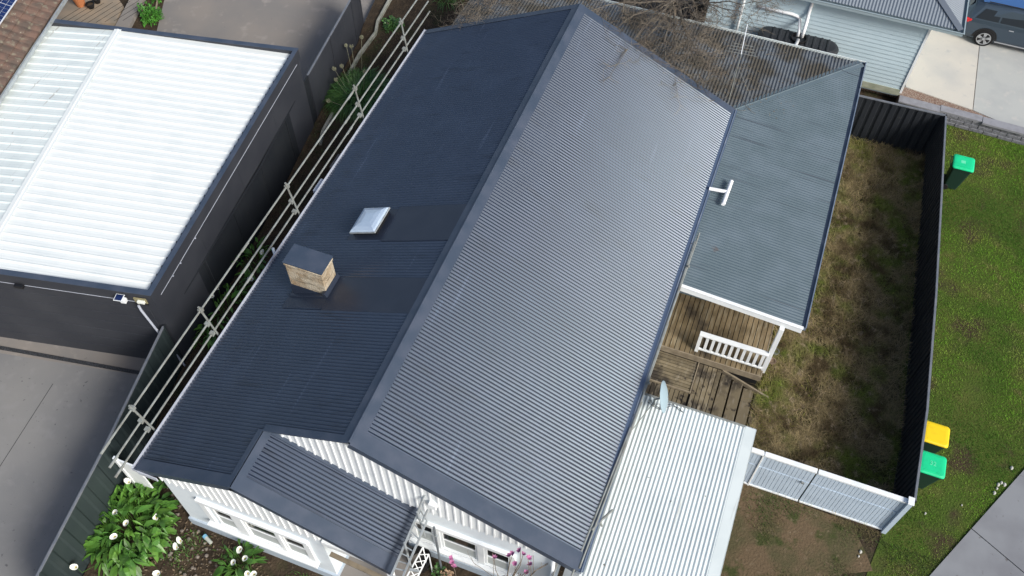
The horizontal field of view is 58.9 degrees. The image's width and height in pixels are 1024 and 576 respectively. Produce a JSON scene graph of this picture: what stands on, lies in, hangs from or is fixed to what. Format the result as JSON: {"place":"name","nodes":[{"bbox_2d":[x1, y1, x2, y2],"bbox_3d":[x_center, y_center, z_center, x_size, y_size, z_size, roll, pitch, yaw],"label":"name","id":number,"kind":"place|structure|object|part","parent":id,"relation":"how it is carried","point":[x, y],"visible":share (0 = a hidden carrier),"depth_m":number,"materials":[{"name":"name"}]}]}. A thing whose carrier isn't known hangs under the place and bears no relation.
{"place":"outdoors","nodes":[
{"label":"outdoors","id":0,"kind":"place"},
{"bbox_2d":[0,0,67,103],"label":"tiled house","id":1,"kind":"structure","parent":0,"point":[23,24],"depth_m":27.45,"materials":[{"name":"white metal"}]},
{"bbox_2d":[0,0,16,23],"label":"solar array","id":2,"kind":"object","parent":1,"relation":"on","point":[6,6],"visible":1,"depth_m":27.64,"materials":[{"name":"blue"}]},
{"bbox_2d":[0,353,137,575],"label":"driveway","id":3,"kind":"structure","parent":0,"point":[47,464],"depth_m":23.73,"materials":[{"name":"grey concrete"}]},
{"bbox_2d":[0,384,52,465],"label":"driveway joint","id":4,"kind":"object","parent":3,"relation":"on","point":[25,426],"visible":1,"depth_m":23.98,"materials":[{"name":"black concrete"}]},
{"bbox_2d":[157,0,374,80],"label":"paving","id":5,"kind":"structure","parent":0,"point":[305,27],"depth_m":33.59,"materials":[{"name":"grey concrete"}]},
{"bbox_2d":[83,0,922,575],"bbox_3d":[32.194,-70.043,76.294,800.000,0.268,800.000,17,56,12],"label":"ground","id":6,"kind":"structure","parent":0,"point":[433,20],"depth_m":27.61,"materials":[{"name":"soil"}]},
{"bbox_2d":[0,337,145,374],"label":"garage apron","id":7,"kind":"object","parent":6,"relation":"on","point":[127,362],"visible":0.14,"depth_m":25.23,"materials":[{"name":"grey concrete"}]},
{"bbox_2d":[0,346,139,373],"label":"channel drain","id":8,"kind":"object","parent":7,"relation":"on","point":[69,360],"visible":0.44,"depth_m":25.11,"materials":[{"name":"black metal"}]},
{"bbox_2d":[51,0,154,25],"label":"timber platform","id":9,"kind":"structure","parent":6,"relation":"on","point":[106,12],"depth_m":33.52,"materials":[{"name":"brown wood"}]},
{"bbox_2d":[73,0,84,7],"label":"plant pot","id":10,"kind":"object","parent":9,"relation":"on","point":[80,3],"visible":1,"depth_m":33.53,"materials":[{"name":"brown ceramic"}]},
{"bbox_2d":[85,1,93,8],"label":"plant pot","id":11,"kind":"object","parent":9,"relation":"on","point":[89,4],"visible":1,"depth_m":33.56,"materials":[{"name":"black plastic"}]},
{"bbox_2d":[35,326,184,575],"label":"steel fence","id":12,"kind":"object","parent":6,"relation":"on","point":[81,522],"visible":0.67,"depth_m":21.86,"materials":[{"name":"metal"}]},
{"bbox_2d":[69,478,182,575],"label":"lily plant","id":13,"kind":"object","parent":6,"relation":"on","point":[128,559],"visible":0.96,"depth_m":21.61,"materials":[{"name":"green plant"}]},
{"bbox_2d":[115,0,145,27],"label":"concrete kerb","id":14,"kind":"structure","parent":6,"relation":"on","point":[128,22],"depth_m":33.50,"materials":[{"name":"grey concrete"}]},
{"bbox_2d":[112,456,157,493],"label":"side gate","id":15,"kind":"structure","parent":6,"relation":"on","point":[131,474],"depth_m":21.77,"materials":[{"name":"white paint"}]},
{"bbox_2d":[137,1,163,26],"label":"shrub","id":16,"kind":"object","parent":6,"relation":"on","point":[151,13],"visible":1,"depth_m":33.35,"materials":[{"name":"green plant"}]},
{"bbox_2d":[0,18,313,365],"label":"garage","id":17,"kind":"structure","parent":6,"relation":"on","point":[131,159],"depth_m":24.95,"materials":[{"name":"white metal"}]},
{"bbox_2d":[13,283,24,288],"bbox_3d":[-12.268,-0.044,22.555,0.240,0.090,0.100,8,55,5],"label":"vent hood","id":18,"kind":"object","parent":17,"relation":"attached to","point":[19,286],"visible":1,"depth_m":22.52,"materials":[{"name":"black metal"}]},
{"bbox_2d":[0,288,160,358],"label":"roller door","id":19,"kind":"structure","parent":17,"relation":"in","point":[123,310],"depth_m":24.16,"materials":[{"name":"grey metal"}]},
{"bbox_2d":[113,294,127,303],"bbox_3d":[-9.649,0.281,22.351,0.270,0.166,0.200,8,55,5],"label":"solar light","id":20,"kind":"object","parent":17,"relation":"attached to","point":[121,298],"visible":1,"depth_m":22.30,"materials":[{"name":"white paint"}]},
{"bbox_2d":[133,297,148,305],"bbox_3d":[-9.192,0.357,22.414,0.340,0.240,0.100,8,55,5],"label":"wall lamp","id":21,"kind":"object","parent":17,"relation":"attached to","point":[141,301],"visible":1,"depth_m":22.35,"materials":[{"name":"yellow"}]},
{"bbox_2d":[160,488,217,575],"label":"garden rubble","id":22,"kind":"object","parent":6,"relation":"on","point":[197,556],"visible":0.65,"depth_m":21.78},
{"bbox_2d":[139,480,269,575],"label":"fallen leaves","id":23,"kind":"object","parent":6,"relation":"on","point":[268,562],"visible":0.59,"depth_m":21.68,"materials":[{"name":"brown plant"}]},
{"bbox_2d":[202,534,211,543],"bbox_3d":[-7.345,6.065,21.855,0.271,0.107,0.110,38,63,23],"label":"garden bottle","id":24,"kind":"object","parent":6,"relation":"on","point":[207,538],"visible":1,"depth_m":21.83,"materials":[{"name":"white"}]},
{"bbox_2d":[118,513,306,575],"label":"bed weeds","id":25,"kind":"object","parent":6,"relation":"on","point":[193,550],"visible":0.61,"depth_m":21.73,"materials":[{"name":"green plant"}]},
{"bbox_2d":[193,274,256,349],"bbox_3d":[-8.177,0.673,25.530,1.079,0.894,2.742,17,56,12],"label":"lily plant","id":26,"kind":"object","parent":6,"relation":"on","point":[211,342],"visible":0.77,"depth_m":25.58,"materials":[{"name":"green plant"}]},
{"bbox_2d":[210,538,266,575],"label":"lily plant","id":27,"kind":"object","parent":6,"relation":"on","point":[248,551],"visible":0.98,"depth_m":21.31,"materials":[{"name":"green plant"}]},
{"bbox_2d":[162,75,317,361],"bbox_3d":[-7.690,-2.219,27.021,0.226,2.292,9.892,12,56,8],"label":"steel fence","id":28,"kind":"object","parent":6,"relation":"on","point":[260,194],"visible":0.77,"depth_m":26.71,"materials":[{"name":"black metal"}]},
{"bbox_2d":[232,235,271,278],"bbox_3d":[-7.667,-0.868,26.718,1.022,0.778,1.546,6,55,4],"label":"lily plant","id":29,"kind":"object","parent":6,"relation":"on","point":[247,252],"visible":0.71,"depth_m":26.64,"materials":[{"name":"green plant"}]},
{"bbox_2d":[146,17,422,504],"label":"side weeds","id":30,"kind":"object","parent":6,"relation":"on","point":[304,173],"visible":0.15,"depth_m":29.41,"materials":[{"name":"green plant"}]},
{"bbox_2d":[319,112,333,144],"bbox_3d":[-6.168,-5.268,29.944,0.160,0.160,1.423,9,55,6],"label":"garden edging","id":31,"kind":"object","parent":6,"relation":"on","point":[328,121],"visible":0.79,"depth_m":29.94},
{"bbox_2d":[329,154,339,168],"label":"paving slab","id":32,"kind":"structure","parent":6,"relation":"on","point":[334,161],"depth_m":29.03,"materials":[{"name":"grey concrete"}]},
{"bbox_2d":[307,0,363,116],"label":"steel fence","id":33,"kind":"object","parent":6,"relation":"on","point":[333,52],"visible":0.81,"depth_m":30.73,"materials":[{"name":"grey metal"}]},
{"bbox_2d":[320,35,390,127],"bbox_3d":[-5.204,-6.908,30.668,2.961,1.131,3.556,17,56,12],"label":"strap leaf plant","id":34,"kind":"object","parent":6,"relation":"on","point":[343,89],"visible":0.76,"depth_m":30.78,"materials":[{"name":"green plant"}]},
{"bbox_2d":[347,0,391,74],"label":"garden edging","id":35,"kind":"object","parent":6,"relation":"on","point":[372,36],"visible":0.91,"depth_m":32.57,"materials":[{"name":"grey concrete"}]},
{"bbox_2d":[381,15,404,32],"bbox_3d":[-4.401,-9.633,32.966,0.920,0.431,0.881,17,56,12],"label":"shrub","id":36,"kind":"object","parent":6,"relation":"on","point":[387,22],"visible":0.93,"depth_m":32.92,"materials":[{"name":"green plant"}]},
{"bbox_2d":[390,509,427,575],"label":"aluminium ladder","id":37,"kind":"object","parent":6,"relation":"on","point":[413,550],"visible":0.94,"depth_m":18.75,"materials":[{"name":"silver metal"}]},
{"bbox_2d":[407,547,432,575],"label":"garden trellis","id":38,"kind":"object","parent":6,"relation":"on","point":[425,560],"visible":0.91,"depth_m":20.27,"materials":[{"name":"white paint"}]},
{"bbox_2d":[403,495,441,572],"bbox_3d":[-1.906,5.664,19.906,0.572,3.911,1.414,5,55,3],"label":"scaffold bracket","id":39,"kind":"object","parent":6,"relation":"on","point":[434,534],"visible":0.91,"depth_m":19.24,"materials":[{"name":"grey metal"}]},
{"bbox_2d":[429,561,446,575],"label":"potted plant","id":40,"kind":"object","parent":6,"relation":"on","point":[436,571],"visible":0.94,"depth_m":21.33,"materials":[{"name":"green plant"}]},
{"bbox_2d":[428,0,463,10],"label":"strap leaf plant","id":41,"kind":"object","parent":6,"relation":"on","point":[452,5],"visible":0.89,"depth_m":33.62,"materials":[{"name":"green plant"}]},
{"bbox_2d":[440,568,453,575],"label":"potted plant","id":42,"kind":"object","parent":6,"relation":"on","point":[448,572],"visible":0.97,"depth_m":21.25,"materials":[{"name":"beige plant"}]},
{"bbox_2d":[449,555,456,574],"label":"flowering twig","id":43,"kind":"object","parent":6,"relation":"on","point":[453,565],"visible":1,"depth_m":19.53,"materials":[{"name":"pink plant"}]},
{"bbox_2d":[131,0,866,575],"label":"weatherboard house","id":44,"kind":"structure","parent":6,"relation":"on","point":[455,306],"depth_m":21.32,"materials":[{"name":"white paint"}]},
{"bbox_2d":[210,508,240,532],"bbox_3d":[-6.536,5.268,20.686,0.550,1.110,0.080,17,56,12],"label":"window","id":45,"kind":"structure","parent":44,"relation":"in","point":[225,520],"depth_m":20.88,"materials":[{"name":"white paint"}]},
{"bbox_2d":[243,521,283,549],"bbox_3d":[-5.629,5.551,20.492,0.850,1.110,0.080,17,56,12],"label":"window","id":46,"kind":"structure","parent":44,"relation":"in","point":[258,533],"depth_m":20.69,"materials":[{"name":"white paint"}]},
{"bbox_2d":[99,0,429,477],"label":"guard rail","id":47,"kind":"object","parent":44,"relation":"on","point":[141,419],"visible":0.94,"depth_m":22.30,"materials":[{"name":"silver metal"}]},
{"bbox_2d":[281,536,311,560],"bbox_3d":[-4.839,5.798,20.323,0.600,1.110,0.080,17,56,12],"label":"window","id":48,"kind":"structure","parent":44,"relation":"in","point":[296,548],"depth_m":20.53,"materials":[{"name":"white paint"}]},
{"bbox_2d":[329,552,383,575],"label":"timber plank","id":49,"kind":"object","parent":44,"relation":"attached to","point":[352,564],"visible":1,"depth_m":18.96,"materials":[{"name":"brown wood"}]},
{"bbox_2d":[407,546,430,572],"bbox_3d":[-2.175,6.462,21.410,0.570,0.530,0.570,17,56,12],"label":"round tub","id":50,"kind":"object","parent":44,"relation":"on","point":[425,567],"visible":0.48,"depth_m":21.35,"materials":[{"name":"black"}]},
{"bbox_2d":[414,523,435,545],"bbox_3d":[-2.005,5.531,20.533,0.560,1.110,0.080,17,56,12],"label":"window","id":51,"kind":"structure","parent":44,"relation":"in","point":[429,539],"depth_m":20.78,"materials":[{"name":"white paint"}]},
{"bbox_2d":[440,532,477,561],"bbox_3d":[-1.178,5.789,20.356,0.890,1.110,0.080,17,56,12],"label":"window","id":52,"kind":"structure","parent":44,"relation":"in","point":[449,543],"depth_m":20.50,"materials":[{"name":"white paint"}]},
{"bbox_2d":[485,549,510,574],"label":"window","id":53,"kind":"structure","parent":44,"relation":"in","point":[501,562],"depth_m":20.33,"materials":[{"name":"white paint"}]},
{"bbox_2d":[571,232,699,575],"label":"gutter","id":54,"kind":"object","parent":44,"relation":"on","point":[627,437],"visible":1,"depth_m":20.09,"materials":[{"name":"grey metal"}]},
{"bbox_2d":[485,0,789,118],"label":"leaf litter","id":55,"kind":"object","parent":44,"relation":"on","point":[678,51],"visible":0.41,"depth_m":28.37,"materials":[{"name":"brown plant"}]},
{"bbox_2d":[568,1,782,113],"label":"fallen twigs","id":56,"kind":"object","parent":44,"relation":"on","point":[681,50],"visible":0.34,"depth_m":27.97,"materials":[{"name":"brown wood"}]},
{"bbox_2d":[709,180,733,205],"bbox_3d":[5.586,-2.598,24.432,0.568,0.229,0.905,17,56,12],"label":"vent pipe","id":57,"kind":"object","parent":44,"relation":"on","point":[726,192],"visible":1,"depth_m":24.34,"materials":[{"name":"white plastic"}]},
{"bbox_2d":[720,24,756,102],"bbox_3d":[6.586,-6.230,25.966,0.876,1.857,1.628,27,59,18],"label":"tv antenna","id":58,"kind":"object","parent":44,"relation":"on","point":[739,59],"visible":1,"depth_m":25.43,"materials":[{"name":"grey metal"}]},
{"bbox_2d":[436,0,564,29],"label":"bare tree","id":59,"kind":"object","parent":6,"relation":"on","point":[491,2],"visible":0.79,"depth_m":27.37,"materials":[{"name":"brown plant"}]},
{"bbox_2d":[467,547,547,575],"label":"magnolia tree","id":60,"kind":"object","parent":6,"relation":"on","point":[514,563],"visible":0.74,"depth_m":18.48,"materials":[{"name":"grey plant"}]},
{"bbox_2d":[610,0,695,19],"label":"steel fence","id":61,"kind":"object","parent":6,"relation":"on","point":[689,12],"visible":0.09,"depth_m":31.73,"materials":[{"name":"grey metal"}]},
{"bbox_2d":[563,393,756,575],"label":"carport","id":62,"kind":"object","parent":6,"relation":"on","point":[687,460],"visible":0.81,"depth_m":19.93,"materials":[{"name":"white metal"}]},
{"bbox_2d":[633,380,667,428],"bbox_3d":[3.261,2.722,20.626,0.457,0.971,1.204,30,60,19],"label":"satellite dish","id":63,"kind":"object","parent":62,"relation":"on","point":[663,398],"visible":1,"depth_m":20.50,"materials":[{"name":"grey metal"}]},
{"bbox_2d":[579,0,793,115],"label":"bare tree","id":64,"kind":"object","parent":6,"relation":"on","point":[674,5],"visible":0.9,"depth_m":26.44,"materials":[{"name":"grey plant"}]},
{"bbox_2d":[645,293,774,428],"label":"timber deck","id":65,"kind":"structure","parent":6,"relation":"on","point":[686,372],"depth_m":24.40,"materials":[{"name":"brown wood"}]},
{"bbox_2d":[694,331,768,368],"bbox_3d":[5.782,1.686,23.916,1.820,0.850,0.140,17,56,12],"label":"balustrade","id":66,"kind":"object","parent":65,"relation":"on","point":[733,344],"visible":1,"depth_m":23.76,"materials":[{"name":"white paint"}]},
{"bbox_2d":[757,26,838,54],"bbox_3d":[9.386,-7.587,30.460,2.654,2.120,0.824,17,56,12],"label":"water tank","id":67,"kind":"object","parent":6,"relation":"on","point":[807,41],"visible":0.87,"depth_m":29.62,"materials":[{"name":"black plastic"}]},
{"bbox_2d":[758,3,813,44],"bbox_3d":[8.598,-8.446,29.085,1.686,1.257,1.878,17,56,12],"label":"rain pipe","id":68,"kind":"object","parent":67,"relation":"on","point":[799,21],"visible":0.88,"depth_m":29.52,"materials":[{"name":"white plastic"}]},
{"bbox_2d":[744,135,925,526],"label":"yard","id":69,"kind":"structure","parent":6,"relation":"on","point":[757,385],"depth_m":25.16,"materials":[{"name":"plant"}]},
{"bbox_2d":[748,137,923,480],"bbox_3d":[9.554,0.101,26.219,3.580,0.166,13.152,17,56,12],"label":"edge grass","id":70,"kind":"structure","parent":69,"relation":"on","point":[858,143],"depth_m":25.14,"materials":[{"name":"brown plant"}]},
{"bbox_2d":[850,95,946,155],"bbox_3d":[12.001,-5.176,29.109,3.031,2.013,0.070,16,56,11],"label":"steel fence","id":71,"kind":"object","parent":6,"relation":"on","point":[904,127],"visible":0.81,"depth_m":28.91,"materials":[{"name":"grey metal"}]},
{"bbox_2d":[893,116,946,502],"bbox_3d":[11.375,0.370,25.180,0.189,2.013,13.222,15,56,10],"label":"steel fence","id":72,"kind":"object","parent":6,"relation":"on","point":[913,429],"visible":0.98,"depth_m":24.53,"materials":[{"name":"black metal"}]},
{"bbox_2d":[744,447,914,533],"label":"slatted gate","id":73,"kind":"structure","parent":72,"relation":"attached to","point":[883,511],"depth_m":21.68,"materials":[{"name":"white metal"}]},
{"bbox_2d":[930,529,1023,575],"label":"footpath","id":74,"kind":"structure","parent":6,"relation":"on","point":[972,553],"depth_m":21.70,"materials":[{"name":"grey concrete"}]},
{"bbox_2d":[972,470,1023,572],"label":"footpath","id":75,"kind":"structure","parent":6,"relation":"on","point":[998,526],"depth_m":22.23,"materials":[{"name":"grey concrete"}]},
{"bbox_2d":[721,483,872,575],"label":"bare ground","id":76,"kind":"structure","parent":0,"point":[801,545],"depth_m":21.98,"materials":[{"name":"brown soil"}]},
{"bbox_2d":[721,487,939,575],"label":"verge grass","id":77,"kind":"structure","parent":76,"relation":"on","point":[860,533],"depth_m":22.08,"materials":[{"name":"plant"}]},
{"bbox_2d":[861,46,988,117],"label":"neighbour ground","id":78,"kind":"structure","parent":0,"point":[910,93],"depth_m":30.47,"materials":[{"name":"grey concrete"}]},
{"bbox_2d":[705,0,968,95],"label":"blue house","id":79,"kind":"structure","parent":78,"relation":"on","point":[885,40],"depth_m":29.27,"materials":[{"name":"white paint"}]},
{"bbox_2d":[905,30,978,109],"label":"neighbour driveway","id":80,"kind":"structure","parent":0,"point":[945,68],"depth_m":31.23,"materials":[{"name":"beige concrete"}]},
{"bbox_2d":[866,125,1023,575],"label":"lawn","id":81,"kind":"structure","parent":0,"point":[956,478],"depth_m":24.90,"materials":[{"name":"plant"}]},
{"bbox_2d":[918,450,946,488],"bbox_3d":[10.221,4.574,22.498,0.704,1.078,0.610,17,56,12],"label":"wheelie bin","id":82,"kind":"object","parent":81,"relation":"on","point":[933,468],"visible":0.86,"depth_m":22.08,"materials":[{"name":"teal plastic"}]},
{"bbox_2d":[858,466,1012,556],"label":"pale stones","id":83,"kind":"object","parent":81,"relation":"on","point":[994,493],"visible":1,"depth_m":22.83,"materials":[{"name":"grey stone"}]},
{"bbox_2d":[923,421,949,453],"bbox_3d":[10.529,3.911,22.970,0.704,1.078,0.610,17,56,12],"label":"wheelie bin","id":84,"kind":"object","parent":81,"relation":"on","point":[936,440],"visible":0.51,"depth_m":22.53,"materials":[{"name":"yellow plastic"}]},
{"bbox_2d":[943,154,974,189],"bbox_3d":[13.873,-3.572,28.289,0.704,1.078,0.610,17,56,12],"label":"wheelie bin","id":85,"kind":"object","parent":81,"relation":"on","point":[959,171],"visible":0.92,"depth_m":27.95,"materials":[{"name":"teal plastic"}]},
{"bbox_2d":[897,95,1023,144],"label":"retaining wall","id":86,"kind":"structure","parent":81,"relation":"on","point":[977,123],"depth_m":29.94,"materials":[{"name":"grey concrete"}]},
{"bbox_2d":[973,42,1023,126],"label":"neighbour driveway","id":87,"kind":"structure","parent":0,"point":[999,91],"depth_m":30.82,"materials":[{"name":"grey concrete"}]},
{"bbox_2d":[965,0,1023,48],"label":"parked car","id":88,"kind":"object","parent":87,"relation":"on","point":[988,22],"visible":0.94,"depth_m":31.19,"materials":[{"name":"blue paint"}]},
{"bbox_3d":[16.379,-9.371,31.098,0.760,0.335,0.140,17,56,12],"label":"side window","id":89,"kind":"part","parent":88,"relation":"part of","materials":[{"name":"black glass"}]},
{"bbox_3d":[17.174,-9.123,30.928,0.820,0.335,0.140,17,56,12],"label":"side window","id":90,"kind":"part","parent":88,"relation":"part of","materials":[{"name":"black glass"}]}
]}

